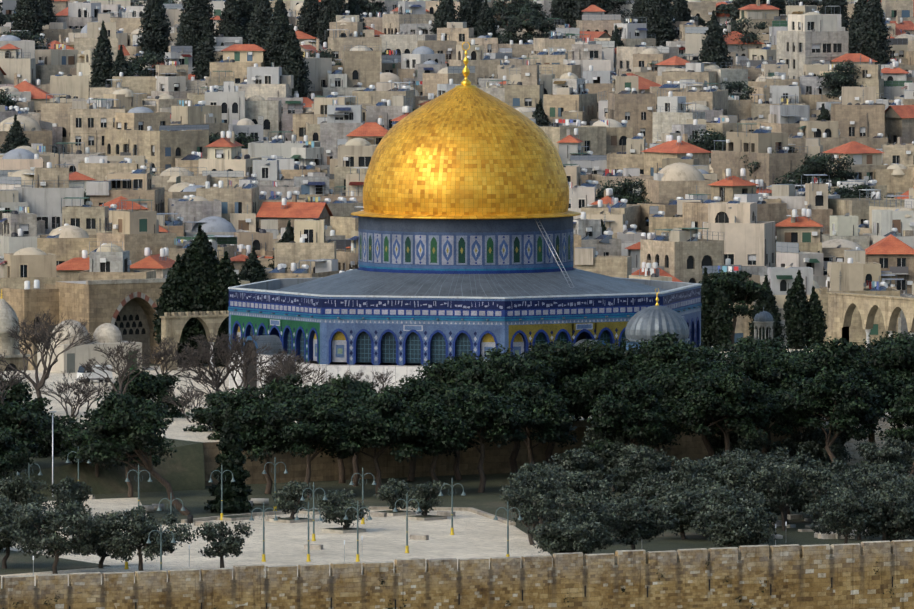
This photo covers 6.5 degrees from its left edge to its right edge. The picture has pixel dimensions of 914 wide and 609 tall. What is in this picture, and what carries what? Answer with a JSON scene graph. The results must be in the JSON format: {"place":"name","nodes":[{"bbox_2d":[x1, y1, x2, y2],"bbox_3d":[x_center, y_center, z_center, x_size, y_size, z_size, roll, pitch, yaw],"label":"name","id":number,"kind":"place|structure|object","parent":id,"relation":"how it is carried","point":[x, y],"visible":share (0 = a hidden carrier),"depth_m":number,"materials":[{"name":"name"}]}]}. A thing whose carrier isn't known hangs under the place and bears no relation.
{"place":"outdoors","nodes":[
{"label":"outdoors","id":0,"kind":"place"},
{"bbox_2d":[0,495,910,588],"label":"plaza paving","id":1,"kind":"structure","parent":0,"point":[477,533],"depth_m":760.23,"materials":[{"name":"stone"}]},
{"bbox_2d":[17,411,786,575],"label":"lamp posts","id":2,"kind":"object","parent":1,"relation":"on","point":[308,515],"visible":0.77,"depth_m":747.39,"materials":[{"name":"metal"}]},
{"bbox_2d":[0,363,913,586],"bbox_3d":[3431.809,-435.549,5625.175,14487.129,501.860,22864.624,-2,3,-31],"label":"ground","id":3,"kind":"structure","parent":0,"point":[488,500],"depth_m":801.35,"materials":[{"name":"green plant"}]},
{"bbox_2d":[0,278,165,372],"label":"buildings","id":4,"kind":"structure","parent":3,"relation":"on","point":[114,312],"depth_m":1039.42,"materials":[{"name":"stone"}]},
{"bbox_2d":[0,310,394,423],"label":"bare trees","id":5,"kind":"object","parent":3,"relation":"on","point":[288,365],"visible":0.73,"depth_m":867.87,"materials":[{"name":"plant"}]},
{"bbox_2d":[0,0,889,274],"bbox_3d":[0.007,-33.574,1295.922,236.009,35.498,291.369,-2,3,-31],"label":"trees","id":6,"kind":"object","parent":3,"relation":"on","point":[529,17],"visible":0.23,"depth_m":1311.64,"materials":[{"name":"green plant"}]},
{"bbox_2d":[0,0,895,343],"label":"cypress trees","id":7,"kind":"object","parent":3,"relation":"on","point":[264,24],"visible":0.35,"depth_m":1361.38,"materials":[{"name":"green plant"}]},
{"bbox_2d":[0,0,913,347],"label":"city buildings","id":8,"kind":"structure","parent":3,"relation":"on","point":[150,170],"depth_m":1226.32,"materials":[{"name":"stone"}]},
{"bbox_2d":[0,540,913,608],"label":"wall","id":9,"kind":"structure","parent":3,"relation":"on","point":[827,576],"depth_m":723.25,"materials":[{"name":"stone"}]},
{"bbox_2d":[0,559,895,608],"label":"wall weeds","id":10,"kind":"object","parent":9,"relation":"attached to","point":[622,589],"depth_m":724.48,"materials":[{"name":"green plant"}]},
{"bbox_2d":[0,281,913,573],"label":"tree trunks","id":11,"kind":"object","parent":3,"relation":"on","point":[148,465],"visible":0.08,"depth_m":817.74,"materials":[{"name":"brown plant"}]},
{"bbox_2d":[0,425,913,562],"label":"olive trees","id":12,"kind":"object","parent":11,"relation":"attached to","point":[703,485],"visible":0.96,"depth_m":758.22,"materials":[{"name":"green plant"}]},
{"bbox_2d":[0,269,913,478],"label":"trees","id":13,"kind":"object","parent":11,"relation":"attached to","point":[497,392],"visible":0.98,"depth_m":825.36,"materials":[{"name":"green plant"}]},
{"bbox_2d":[152,223,827,513],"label":"cypress trees","id":14,"kind":"object","parent":11,"relation":"attached to","point":[203,276],"visible":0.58,"depth_m":960.47,"materials":[{"name":"green plant"}]},
{"bbox_2d":[3,345,912,495],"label":"platform terrace","id":15,"kind":"structure","parent":3,"relation":"on","point":[191,464],"depth_m":839.15,"materials":[{"name":"stone"}]},
{"bbox_2d":[77,365,111,382],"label":"utility truck","id":16,"kind":"object","parent":15,"relation":"on","point":[93,375],"visible":0.48,"depth_m":929.26,"materials":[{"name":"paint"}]},
{"bbox_2d":[228,216,701,396],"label":"dome of the rock octagon","id":17,"kind":"structure","parent":15,"relation":"on","point":[407,297],"depth_m":894.05,"materials":[{"name":"tile"}]},
{"bbox_2d":[351,42,580,218],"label":"golden dome","id":18,"kind":"structure","parent":17,"relation":"on","point":[465,149],"depth_m":900.94,"materials":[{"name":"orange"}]},
{"bbox_2d":[534,219,573,287],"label":"roof ladder","id":19,"kind":"object","parent":17,"relation":"on","point":[553,254],"visible":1,"depth_m":897.79,"materials":[{"name":"metal"}]},
{"bbox_2d":[160,292,913,413],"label":"arcades","id":20,"kind":"object","parent":15,"relation":"on","point":[842,306],"visible":0.4,"depth_m":972.48,"materials":[{"name":"stone"}]},
{"bbox_2d":[625,289,718,361],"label":"dome of the chain","id":21,"kind":"structure","parent":15,"relation":"on","point":[647,323],"depth_m":874.16,"materials":[{"name":"metal"}]},
{"bbox_2d":[753,307,773,340],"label":"domed kiosk","id":22,"kind":"object","parent":15,"relation":"on","point":[764,319],"visible":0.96,"depth_m":1004.49,"materials":[{"name":"stone"}]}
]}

